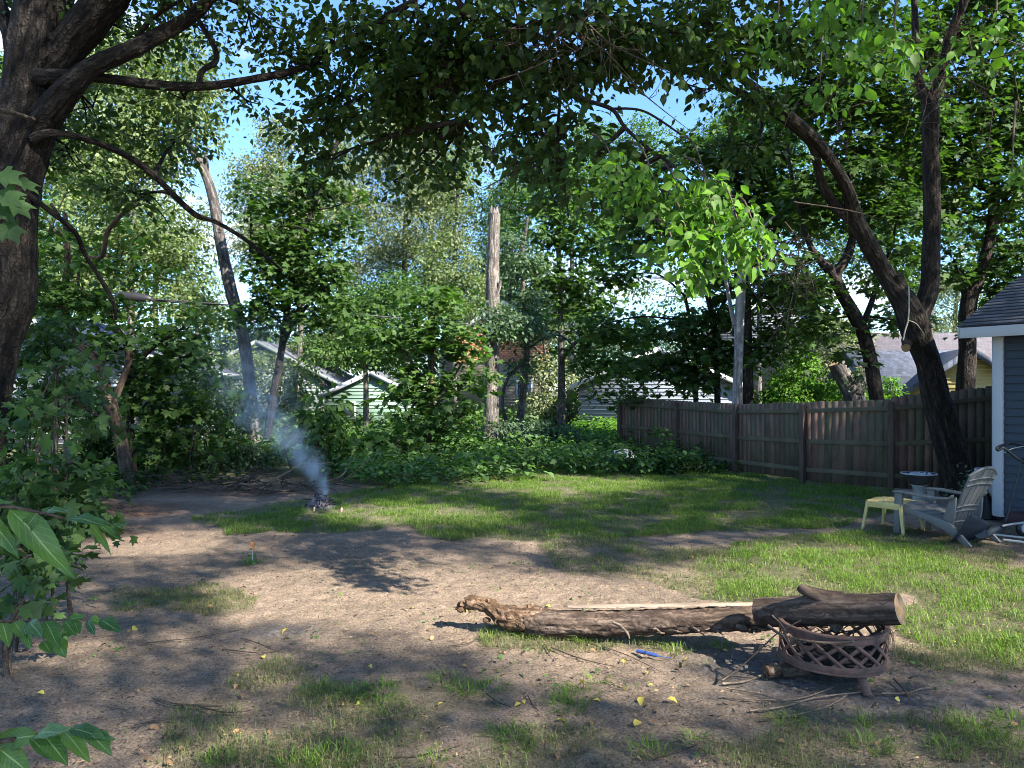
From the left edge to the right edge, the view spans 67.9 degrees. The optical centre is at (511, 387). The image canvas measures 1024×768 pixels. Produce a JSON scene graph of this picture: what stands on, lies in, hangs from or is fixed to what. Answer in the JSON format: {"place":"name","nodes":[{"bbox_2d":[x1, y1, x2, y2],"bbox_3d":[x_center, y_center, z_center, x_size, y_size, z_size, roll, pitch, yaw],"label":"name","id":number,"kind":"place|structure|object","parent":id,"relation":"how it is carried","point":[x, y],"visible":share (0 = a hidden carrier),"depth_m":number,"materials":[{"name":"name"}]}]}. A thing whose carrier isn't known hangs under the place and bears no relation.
{"place":"outdoors","nodes":[
{"label":"outdoors","id":0,"kind":"place"},
{"bbox_2d":[113,292,879,335],"bbox_3d":[-0.374,-2.275,24.001,32.028,0.995,2.136,0,0,-18],"label":"overhead cable","id":1,"kind":"object","parent":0,"point":[136,297],"visible":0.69,"depth_m":20.09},
{"bbox_2d":[0,390,1023,767],"bbox_3d":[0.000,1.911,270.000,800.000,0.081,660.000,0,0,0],"label":"ground","id":2,"kind":"structure","parent":0,"point":[164,510],"depth_m":5.65,"materials":[{"name":"soil"}]},
{"bbox_2d":[0,48,61,357],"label":"tree","id":3,"kind":"object","parent":2,"relation":"on","point":[47,203],"visible":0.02,"depth_m":15.72,"materials":[{"name":"green plant"}]},
{"bbox_2d":[6,389,60,483],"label":"tree","id":4,"kind":"object","parent":2,"relation":"on","point":[12,441],"visible":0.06,"depth_m":13.20,"materials":[{"name":"green plant"}]},
{"bbox_2d":[8,305,116,491],"bbox_3d":[-7.461,0.324,11.988,1.931,3.257,1.666,0,0,29],"label":"bush","id":5,"kind":"object","parent":2,"relation":"on","point":[35,347],"visible":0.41,"depth_m":11.90,"materials":[{"name":"green plant"}]},
{"bbox_2d":[0,499,126,767],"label":"shrub","id":6,"kind":"object","parent":2,"relation":"on","point":[31,529],"visible":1,"depth_m":1.57,"materials":[{"name":"green plant"}]},
{"bbox_2d":[0,431,137,675],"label":"maple shrub","id":7,"kind":"object","parent":2,"relation":"on","point":[31,490],"visible":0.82,"depth_m":5.60,"materials":[{"name":"green plant"}]},
{"bbox_2d":[0,346,144,580],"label":"maple shrub","id":8,"kind":"object","parent":2,"relation":"on","point":[53,415],"visible":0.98,"depth_m":7.50,"materials":[{"name":"green plant"}]},
{"bbox_2d":[32,208,115,322],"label":"tree","id":9,"kind":"object","parent":2,"relation":"on","point":[51,259],"depth_m":33.44,"materials":[{"name":"green plant"}]},
{"bbox_2d":[31,370,161,470],"bbox_3d":[-9.187,0.879,16.905,2.540,2.629,2.396,0,0,-37],"label":"bush","id":10,"kind":"object","parent":2,"relation":"on","point":[103,443],"visible":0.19,"depth_m":16.57,"materials":[{"name":"green plant"}]},
{"bbox_2d":[26,166,190,488],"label":"tree","id":11,"kind":"object","parent":2,"relation":"on","point":[64,298],"visible":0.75,"depth_m":14.49,"materials":[{"name":"green plant"}]},
{"bbox_2d":[5,445,231,514],"bbox_3d":[-8.017,1.591,15.879,6.586,0.756,12.858,0,0,-35],"label":"ground ivy","id":12,"kind":"object","parent":2,"relation":"on","point":[116,478],"visible":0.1,"depth_m":14.35,"materials":[{"name":"green plant"}]},
{"bbox_2d":[7,314,239,448],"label":"house","id":13,"kind":"structure","parent":2,"relation":"on","point":[234,375],"depth_m":24.23,"materials":[{"name":"stone"}]},
{"bbox_2d":[39,99,223,423],"bbox_3d":[-10.979,-3.091,21.901,5.331,10.183,5.652,0,0,-39],"label":"tree","id":14,"kind":"object","parent":2,"relation":"on","point":[159,253],"visible":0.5,"depth_m":21.58,"materials":[{"name":"green plant"}]},
{"bbox_2d":[42,27,231,326],"bbox_3d":[-18.462,-7.811,36.049,9.958,19.627,5.147,0,0,0],"label":"tree","id":15,"kind":"object","parent":2,"relation":"on","point":[205,212],"visible":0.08,"depth_m":36.02,"materials":[{"name":"green plant"}]},
{"bbox_2d":[38,140,239,329],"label":"tree","id":16,"kind":"object","parent":2,"relation":"on","point":[80,207],"visible":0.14,"depth_m":33.76,"materials":[{"name":"green plant"}]},
{"bbox_2d":[42,26,261,442],"bbox_3d":[-11.220,-4.303,22.309,7.789,12.657,4.417,0,0,-13],"label":"leaning tree","id":17,"kind":"object","parent":2,"relation":"on","point":[244,342],"visible":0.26,"depth_m":21.85,"materials":[{"name":"green plant"}]},
{"bbox_2d":[50,203,257,482],"bbox_3d":[-7.151,-0.824,15.087,3.944,5.658,2.635,0,0,0],"label":"tree","id":18,"kind":"object","parent":2,"relation":"on","point":[158,368],"visible":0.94,"depth_m":15.03,"materials":[{"name":"green plant"}]},
{"bbox_2d":[0,0,352,515],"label":"maple tree","id":19,"kind":"object","parent":2,"relation":"on","point":[50,73],"visible":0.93,"depth_m":8.75,"materials":[{"name":"green plant"}]},
{"bbox_2d":[118,378,249,486],"bbox_3d":[-6.844,0.947,15.550,3.249,2.303,2.040,0,0,0],"label":"bush","id":20,"kind":"object","parent":2,"relation":"on","point":[154,418],"visible":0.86,"depth_m":15.33,"materials":[{"name":"green plant"}]},
{"bbox_2d":[153,696,221,706],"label":"twig","id":21,"kind":"object","parent":2,"relation":"on","point":[156,698],"visible":1,"depth_m":4.52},
{"bbox_2d":[139,629,240,644],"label":"twig","id":22,"kind":"object","parent":2,"relation":"on","point":[184,638],"visible":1,"depth_m":5.72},
{"bbox_2d":[172,365,287,471],"bbox_3d":[-6.469,0.670,17.366,2.689,2.671,1.725,0,0,15],"label":"bush","id":23,"kind":"object","parent":2,"relation":"on","point":[250,454],"visible":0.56,"depth_m":17.35,"materials":[{"name":"green plant"}]},
{"bbox_2d":[118,458,363,496],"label":"brush twigs","id":24,"kind":"object","parent":2,"relation":"on","point":[257,481],"visible":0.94,"depth_m":14.11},
{"bbox_2d":[227,470,259,490],"bbox_3d":[-5.610,1.863,14.090,1.787,0.638,0.208,0,0,-9],"label":"brush limb","id":25,"kind":"object","parent":24,"relation":"on","point":[252,476],"visible":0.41,"depth_m":14.17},
{"bbox_2d":[240,482,318,491],"bbox_3d":[-4.286,1.827,14.026,1.435,0.186,0.093,0,0,-3],"label":"brush limb","id":26,"kind":"object","parent":24,"relation":"on","point":[250,485],"visible":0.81,"depth_m":13.99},
{"bbox_2d":[259,463,301,491],"bbox_3d":[-4.209,1.628,13.854,0.796,0.518,0.130,0,0,-14],"label":"brush limb","id":27,"kind":"object","parent":24,"relation":"on","point":[275,479],"visible":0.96,"depth_m":13.79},
{"bbox_2d":[193,322,305,359],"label":"tree","id":28,"kind":"object","parent":2,"relation":"on","point":[224,348],"visible":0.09,"depth_m":57.02,"materials":[{"name":"green plant"}]},
{"bbox_2d":[213,343,328,428],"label":"tree","id":29,"kind":"object","parent":2,"relation":"on","point":[286,401],"visible":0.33,"depth_m":32.73,"materials":[{"name":"green plant"}]},
{"bbox_2d":[144,269,401,378],"label":"tree","id":30,"kind":"object","parent":2,"relation":"on","point":[216,294],"visible":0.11,"depth_m":36.39,"materials":[{"name":"green plant"}]},
{"bbox_2d":[205,107,350,411],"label":"poplar tree","id":31,"kind":"object","parent":2,"relation":"on","point":[260,167],"visible":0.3,"depth_m":41.39,"materials":[{"name":"green plant"}]},
{"bbox_2d":[212,340,353,420],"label":"house","id":32,"kind":"structure","parent":2,"relation":"on","point":[272,347],"depth_m":42.07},
{"bbox_2d":[200,134,378,450],"bbox_3d":[-5.804,-2.460,20.644,4.385,8.935,3.554,0,0,27],"label":"tree","id":33,"kind":"object","parent":2,"relation":"on","point":[304,271],"visible":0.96,"depth_m":20.30,"materials":[{"name":"green plant"}]},
{"bbox_2d":[304,491,342,511],"bbox_3d":[-2.921,1.812,11.973,0.822,0.347,0.519,0,0,26],"label":"ash heap","id":34,"kind":"object","parent":2,"relation":"on","point":[321,501],"visible":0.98,"depth_m":11.99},
{"bbox_2d":[276,380,386,475],"bbox_3d":[-3.935,0.944,16.608,2.336,2.230,1.598,0,0,-21],"label":"sumac shrub","id":35,"kind":"object","parent":2,"relation":"on","point":[319,430],"visible":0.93,"depth_m":16.39,"materials":[{"name":"green plant"}]},
{"bbox_2d":[271,311,441,384],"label":"tree","id":36,"kind":"object","parent":2,"relation":"on","point":[391,366],"visible":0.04,"depth_m":49.11,"materials":[{"name":"green plant"}]},
{"bbox_2d":[292,267,434,431],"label":"tree","id":37,"kind":"object","parent":2,"relation":"on","point":[380,295],"visible":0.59,"depth_m":29.49,"materials":[{"name":"green plant"}]},
{"bbox_2d":[317,370,423,427],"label":"garage","id":38,"kind":"structure","parent":2,"relation":"on","point":[354,389],"depth_m":35.97,"materials":[{"name":"grey"}]},
{"bbox_2d":[337,401,355,416],"bbox_3d":[-7.807,1.000,35.910,0.860,0.760,0.070,0,0,-3],"label":"window","id":39,"kind":"structure","parent":38,"relation":"in","point":[346,411],"depth_m":35.88,"materials":[{"name":"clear glass"}]},
{"bbox_2d":[324,428,442,469],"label":"bush","id":40,"kind":"object","parent":2,"relation":"on","point":[369,439],"visible":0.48,"depth_m":17.93,"materials":[{"name":"green plant"}]},
{"bbox_2d":[200,403,578,439],"bbox_3d":[-16.448,1.389,36.230,46.654,1.357,21.782,0,0,0],"label":"back thicket","id":41,"kind":"object","parent":2,"relation":"on","point":[397,419],"visible":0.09,"depth_m":33.87,"materials":[{"name":"green plant"}]},
{"bbox_2d":[291,96,507,384],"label":"poplar tree","id":42,"kind":"object","parent":2,"relation":"on","point":[452,149],"visible":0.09,"depth_m":47.77,"materials":[{"name":"green plant"}]},
{"bbox_2d":[314,117,487,377],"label":"poplar tree","id":43,"kind":"object","parent":2,"relation":"on","point":[382,254],"visible":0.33,"depth_m":44.17,"materials":[{"name":"green plant"}]},
{"bbox_2d":[380,744,462,757],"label":"twig","id":44,"kind":"object","parent":2,"relation":"on","point":[414,755],"visible":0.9,"depth_m":3.90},
{"bbox_2d":[349,281,525,453],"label":"young maple","id":45,"kind":"object","parent":2,"relation":"on","point":[392,339],"visible":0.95,"depth_m":18.72,"materials":[{"name":"green plant"}]},
{"bbox_2d":[391,145,508,408],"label":"poplar tree","id":46,"kind":"object","parent":2,"relation":"on","point":[454,276],"visible":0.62,"depth_m":39.52,"materials":[{"name":"green plant"}]},
{"bbox_2d":[198,421,718,485],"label":"undergrowth","id":47,"kind":"object","parent":2,"relation":"on","point":[474,456],"visible":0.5,"depth_m":17.03,"materials":[{"name":"green plant"}]},
{"bbox_2d":[482,205,501,445],"bbox_3d":[-0.591,-1.642,21.900,0.598,7.286,0.546,0,0,0],"label":"snag","id":48,"kind":"object","parent":2,"relation":"on","point":[493,289],"visible":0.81,"depth_m":21.73,"materials":[{"name":"brown plant"}]},
{"bbox_2d":[439,300,556,419],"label":"brick house","id":49,"kind":"structure","parent":2,"relation":"on","point":[511,391],"depth_m":44.03,"materials":[{"name":"red"}]},
{"bbox_2d":[516,380,531,402],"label":"window","id":50,"kind":"structure","parent":49,"relation":"in","point":[517,385],"depth_m":44.13,"materials":[{"name":"clear glass"}]},
{"bbox_2d":[0,513,1023,767],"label":"leaf litter","id":51,"kind":"object","parent":2,"relation":"on","point":[500,679],"visible":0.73,"depth_m":4.76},
{"bbox_2d":[0,502,1023,767],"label":"dry leaves","id":52,"kind":"object","parent":2,"relation":"on","point":[152,726],"visible":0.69,"depth_m":4.74,"materials":[{"name":"yellow plant"}]},
{"bbox_2d":[0,545,1023,763],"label":"path weeds","id":53,"kind":"object","parent":2,"relation":"on","point":[555,684],"visible":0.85,"depth_m":5.32,"materials":[{"name":"plant"}]},
{"bbox_2d":[458,178,575,369],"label":"tree","id":54,"kind":"object","parent":2,"relation":"on","point":[509,296],"visible":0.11,"depth_m":45.47,"materials":[{"name":"green plant"}]},
{"bbox_2d":[12,523,1023,767],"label":"dry grass","id":55,"kind":"structure","parent":2,"relation":"on","point":[553,545],"depth_m":4.92,"materials":[{"name":"plant"}]},
{"bbox_2d":[461,217,576,431],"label":"tree","id":56,"kind":"object","parent":2,"relation":"on","point":[523,326],"visible":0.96,"depth_m":23.14,"materials":[{"name":"green plant"}]},
{"bbox_2d":[421,292,621,398],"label":"tree","id":57,"kind":"object","parent":2,"relation":"on","point":[577,363],"visible":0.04,"depth_m":59.10,"materials":[{"name":"green plant"}]},
{"bbox_2d":[480,415,603,456],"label":"bush","id":58,"kind":"object","parent":2,"relation":"on","point":[508,426],"visible":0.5,"depth_m":21.18,"materials":[{"name":"green plant"}]},
{"bbox_2d":[508,322,583,426],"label":"tree","id":59,"kind":"object","parent":2,"relation":"on","point":[545,364],"visible":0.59,"depth_m":35.69,"materials":[{"name":"green plant"}]},
{"bbox_2d":[110,543,1023,767],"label":"grass tufts","id":60,"kind":"object","parent":2,"relation":"on","point":[488,681],"visible":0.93,"depth_m":4.22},
{"bbox_2d":[459,111,677,415],"bbox_3d":[3.238,-6.291,39.836,12.184,16.587,5.581,0,0,0],"label":"tree","id":61,"kind":"object","parent":2,"relation":"on","point":[492,201],"visible":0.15,"depth_m":39.63,"materials":[{"name":"green plant"}]},
{"bbox_2d":[485,147,670,432],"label":"maple tree","id":62,"kind":"object","parent":2,"relation":"on","point":[560,283],"visible":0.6,"depth_m":24.81,"materials":[{"name":"green plant"}]},
{"bbox_2d":[568,413,616,438],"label":"fence weeds","id":63,"kind":"object","parent":2,"relation":"on","point":[610,425],"visible":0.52,"depth_m":29.20,"materials":[{"name":"green plant"}]},
{"bbox_2d":[455,594,770,638],"bbox_3d":[0.698,1.742,5.661,2.360,0.344,0.411,0,0,14],"label":"rotten log","id":64,"kind":"object","parent":2,"relation":"on","point":[531,619],"visible":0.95,"depth_m":5.65,"materials":[{"name":"brown wood"}]},
{"bbox_2d":[568,602,752,608],"bbox_3d":[1.110,1.620,5.656,1.393,0.106,0.067,0,0,11],"label":"plank","id":65,"kind":"object","parent":64,"relation":"on","point":[666,605],"visible":0.96,"depth_m":5.64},
{"bbox_2d":[224,0,1023,498],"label":"arching tree","id":66,"kind":"object","parent":2,"relation":"on","point":[608,50],"visible":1,"depth_m":8.16,"materials":[{"name":"green plant"}]},
{"bbox_2d":[903,286,924,339],"bbox_3d":[6.807,-1.276,12.947,0.419,0.942,0.134,0,0,-9],"label":"rope","id":67,"kind":"object","parent":66,"relation":"hanging from","point":[908,320],"visible":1,"depth_m":12.90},
{"bbox_2d":[636,649,669,657],"bbox_3d":[1.000,1.884,5.375,0.253,0.028,0.039,0,0,31],"label":"blue tube","id":68,"kind":"object","parent":2,"relation":"on","point":[647,653],"visible":1,"depth_m":5.38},
{"bbox_2d":[577,300,734,361],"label":"tree","id":69,"kind":"object","parent":2,"relation":"on","point":[617,347],"visible":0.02,"depth_m":55.42,"materials":[{"name":"plant"}]},
{"bbox_2d":[570,346,742,422],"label":"garage","id":70,"kind":"structure","parent":2,"relation":"on","point":[598,410],"depth_m":33.07,"materials":[{"name":"grey"}]},
{"bbox_2d":[609,427,741,474],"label":"bush","id":71,"kind":"object","parent":2,"relation":"on","point":[710,466],"visible":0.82,"depth_m":16.91,"materials":[{"name":"green plant"}]},
{"bbox_2d":[566,171,785,413],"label":"maple tree","id":72,"kind":"object","parent":2,"relation":"on","point":[687,330],"visible":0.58,"depth_m":20.25,"materials":[{"name":"green plant"}]},
{"bbox_2d":[605,78,836,403],"bbox_3d":[9.514,-5.894,34.161,11.363,15.789,5.188,0,0,0],"label":"tree","id":73,"kind":"object","parent":2,"relation":"on","point":[681,299],"visible":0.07,"depth_m":33.91,"materials":[{"name":"green plant"}]},
{"bbox_2d":[722,673,764,684],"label":"twig","id":74,"kind":"object","parent":2,"relation":"on","point":[742,681],"visible":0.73,"depth_m":4.89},
{"bbox_2d":[724,208,782,470],"bbox_3d":[5.589,-1.088,17.601,1.373,6.176,0.271,0,0,0],"label":"bare snag","id":75,"kind":"object","parent":2,"relation":"on","point":[737,318],"visible":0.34,"depth_m":17.52,"materials":[{"name":"grey plant"}]},
{"bbox_2d":[651,99,856,403],"bbox_3d":[6.084,-2.664,19.203,5.285,9.329,3.366,0,0,-14],"label":"maple tree","id":76,"kind":"object","parent":2,"relation":"on","point":[751,300],"visible":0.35,"depth_m":19.19,"materials":[{"name":"green plant"}]},
{"bbox_2d":[722,620,800,680],"bbox_3d":[1.592,1.676,4.877,0.508,0.393,0.065,0,0,0],"label":"stick","id":77,"kind":"object","parent":2,"relation":"on","point":[745,662],"visible":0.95,"depth_m":4.89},
{"bbox_2d":[727,687,818,703],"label":"twig","id":78,"kind":"object","parent":2,"relation":"on","point":[767,695],"visible":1,"depth_m":4.67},
{"bbox_2d":[698,299,856,403],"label":"house","id":79,"kind":"structure","parent":2,"relation":"on","point":[755,336],"depth_m":46.23,"materials":[{"name":"grey"}]},
{"bbox_2d":[722,687,833,700],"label":"twig","id":80,"kind":"object","parent":2,"relation":"on","point":[773,699],"visible":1,"depth_m":4.62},
{"bbox_2d":[762,663,809,678],"bbox_3d":[1.804,1.855,4.987,0.298,0.105,0.112,0,0,0],"label":"wood chunk","id":81,"kind":"object","parent":2,"relation":"on","point":[782,671],"visible":0.88,"depth_m":4.96,"materials":[{"name":"brown wood"}]},
{"bbox_2d":[617,386,991,489],"bbox_3d":[5.415,1.015,17.067,1.432,2.130,9.721,0,0,-37],"label":"wooden fence","id":82,"kind":"object","parent":2,"relation":"on","point":[881,443],"visible":0.69,"depth_m":15.14,"materials":[{"name":"wood"}]},
{"bbox_2d":[749,691,860,711],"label":"twig","id":83,"kind":"object","parent":2,"relation":"on","point":[768,708],"visible":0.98,"depth_m":4.54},
{"bbox_2d":[783,695,846,718],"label":"twig","id":84,"kind":"object","parent":2,"relation":"on","point":[815,709],"visible":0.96,"depth_m":4.47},
{"bbox_2d":[754,307,883,387],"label":"tree","id":85,"kind":"object","parent":2,"relation":"on","point":[820,356],"visible":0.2,"depth_m":37.59,"materials":[{"name":"green plant"}]},
{"bbox_2d":[753,349,887,403],"bbox_3d":[7.813,0.476,19.496,3.807,2.954,1.593,0,0,0],"label":"bush","id":86,"kind":"object","parent":2,"relation":"on","point":[784,390],"visible":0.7,"depth_m":19.25,"materials":[{"name":"green plant"}]},
{"bbox_2d":[778,617,889,696],"bbox_3d":[2.120,1.732,5.029,0.687,0.385,0.687,0,0,0],"label":"fire pit","id":87,"kind":"object","parent":2,"relation":"on","point":[851,665],"visible":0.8,"depth_m":4.77,"materials":[{"name":"metal"}]},
{"bbox_2d":[767,624,857,643],"bbox_3d":[2.008,1.559,4.784,0.735,0.040,0.233,0,0,9],"label":"stick","id":88,"kind":"object","parent":87,"relation":"on","point":[798,639],"visible":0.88,"depth_m":4.71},
{"bbox_2d":[752,584,905,632],"bbox_3d":[2.054,1.466,4.993,0.949,0.388,0.232,0,0,41],"label":"firewood log","id":89,"kind":"object","parent":87,"relation":"on","point":[835,611],"visible":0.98,"depth_m":4.91,"materials":[{"name":"brown wood"}]},
{"bbox_2d":[792,626,885,665],"bbox_3d":[2.123,1.663,5.016,0.651,0.232,0.597,0,0,-25],"label":"kindling","id":90,"kind":"object","parent":87,"relation":"in","point":[829,648],"visible":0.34,"depth_m":4.99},
{"bbox_2d":[873,625,896,660],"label":"dry weeds","id":91,"kind":"object","parent":87,"relation":"hanging from","point":[891,634],"visible":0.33,"depth_m":4.97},
{"bbox_2d":[736,0,971,400],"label":"forked tree","id":92,"kind":"object","parent":2,"relation":"on","point":[876,158],"visible":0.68,"depth_m":16.61,"materials":[{"name":"green plant"}]},
{"bbox_2d":[829,361,887,401],"bbox_3d":[8.523,0.703,18.592,1.130,2.810,1.144,0,0,-22],"label":"sawn stump","id":93,"kind":"object","parent":2,"relation":"on","point":[852,386],"visible":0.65,"depth_m":18.59,"materials":[{"name":"wood"}]},
{"bbox_2d":[769,333,991,399],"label":"house","id":94,"kind":"structure","parent":2,"relation":"on","point":[950,343],"depth_m":44.61,"materials":[{"name":"beige"}]},
{"bbox_2d":[822,351,946,399],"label":"garage","id":95,"kind":"structure","parent":2,"relation":"on","point":[901,364],"depth_m":30.61,"materials":[{"name":"grey"}]},
{"bbox_2d":[866,374,909,400],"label":"bush","id":96,"kind":"object","parent":2,"relation":"on","point":[885,382],"visible":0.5,"depth_m":23.89,"materials":[{"name":"green plant"}]},
{"bbox_2d":[861,496,924,535],"bbox_3d":[5.120,1.693,10.220,0.620,0.442,0.573,0,0,-38],"label":"footstool","id":97,"kind":"object","parent":2,"relation":"on","point":[884,503],"visible":0.8,"depth_m":10.12,"materials":[{"name":"yellow plastic"}]},
{"bbox_2d":[881,685,944,694],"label":"twig","id":98,"kind":"object","parent":2,"relation":"on","point":[885,693],"visible":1,"depth_m":4.70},
{"bbox_2d":[810,176,1023,333],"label":"tree","id":99,"kind":"object","parent":2,"relation":"on","point":[912,271],"visible":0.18,"depth_m":31.66,"materials":[{"name":"green plant"}]},
{"bbox_2d":[900,471,937,499],"bbox_3d":[6.480,1.624,12.100,0.532,0.552,0.532,0,0,0],"label":"bird bath","id":100,"kind":"object","parent":2,"relation":"on","point":[919,481],"visible":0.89,"depth_m":12.01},
{"bbox_2d":[864,251,1015,332],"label":"tree","id":101,"kind":"object","parent":2,"relation":"on","point":[942,327],"visible":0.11,"depth_m":51.31,"materials":[{"name":"green plant"}]},
{"bbox_2d":[862,0,1023,391],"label":"tree","id":102,"kind":"object","parent":2,"relation":"on","point":[964,171],"visible":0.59,"depth_m":18.38,"materials":[{"name":"green plant"}]},
{"bbox_2d":[898,349,991,395],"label":"garage","id":103,"kind":"structure","parent":2,"relation":"on","point":[949,359],"depth_m":27.08,"materials":[{"name":"yellow"}]},
{"bbox_2d":[892,466,1000,546],"bbox_3d":[5.547,1.424,9.667,0.810,0.952,1.038,0,0,-27],"label":"adirondack chair","id":104,"kind":"object","parent":2,"relation":"on","point":[930,511],"visible":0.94,"depth_m":9.46,"materials":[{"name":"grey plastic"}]},
{"bbox_2d":[950,512,1023,541],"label":"snow shovel","id":105,"kind":"object","parent":2,"relation":"on","point":[973,526],"visible":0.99,"depth_m":9.19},
{"bbox_2d":[981,489,995,518],"bbox_3d":[7.096,1.673,11.495,0.548,0.455,1.268,0,0,32],"label":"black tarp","id":106,"kind":"object","parent":2,"relation":"on","point":[987,507],"visible":0.23,"depth_m":11.09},
{"bbox_2d":[956,273,1023,519],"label":"shed","id":107,"kind":"structure","parent":2,"relation":"on","point":[998,318],"depth_m":10.76,"materials":[{"name":"blue"}]},
{"bbox_2d":[995,443,1023,536],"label":"push mower","id":108,"kind":"object","parent":2,"relation":"on","point":[1014,516],"visible":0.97,"depth_m":9.69,"materials":[{"name":"black metal"}]},
{"bbox_2d":[0,0,1023,389],"label":"sky","id":109,"kind":"structure","parent":0,"point":[639,101],"materials":[{"name":"blue"}]},
{"bbox_2d":[184,465,1023,665],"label":"grass","id":110,"kind":"structure","parent":0,"point":[684,479],"depth_m":10.78,"materials":[{"name":"plant"}]},
{"bbox_2d":[944,462,971,498],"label":"potted herb","id":111,"kind":"object","parent":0,"point":[962,485],"visible":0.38,"depth_m":11.82,"materials":[{"name":"green plant"}]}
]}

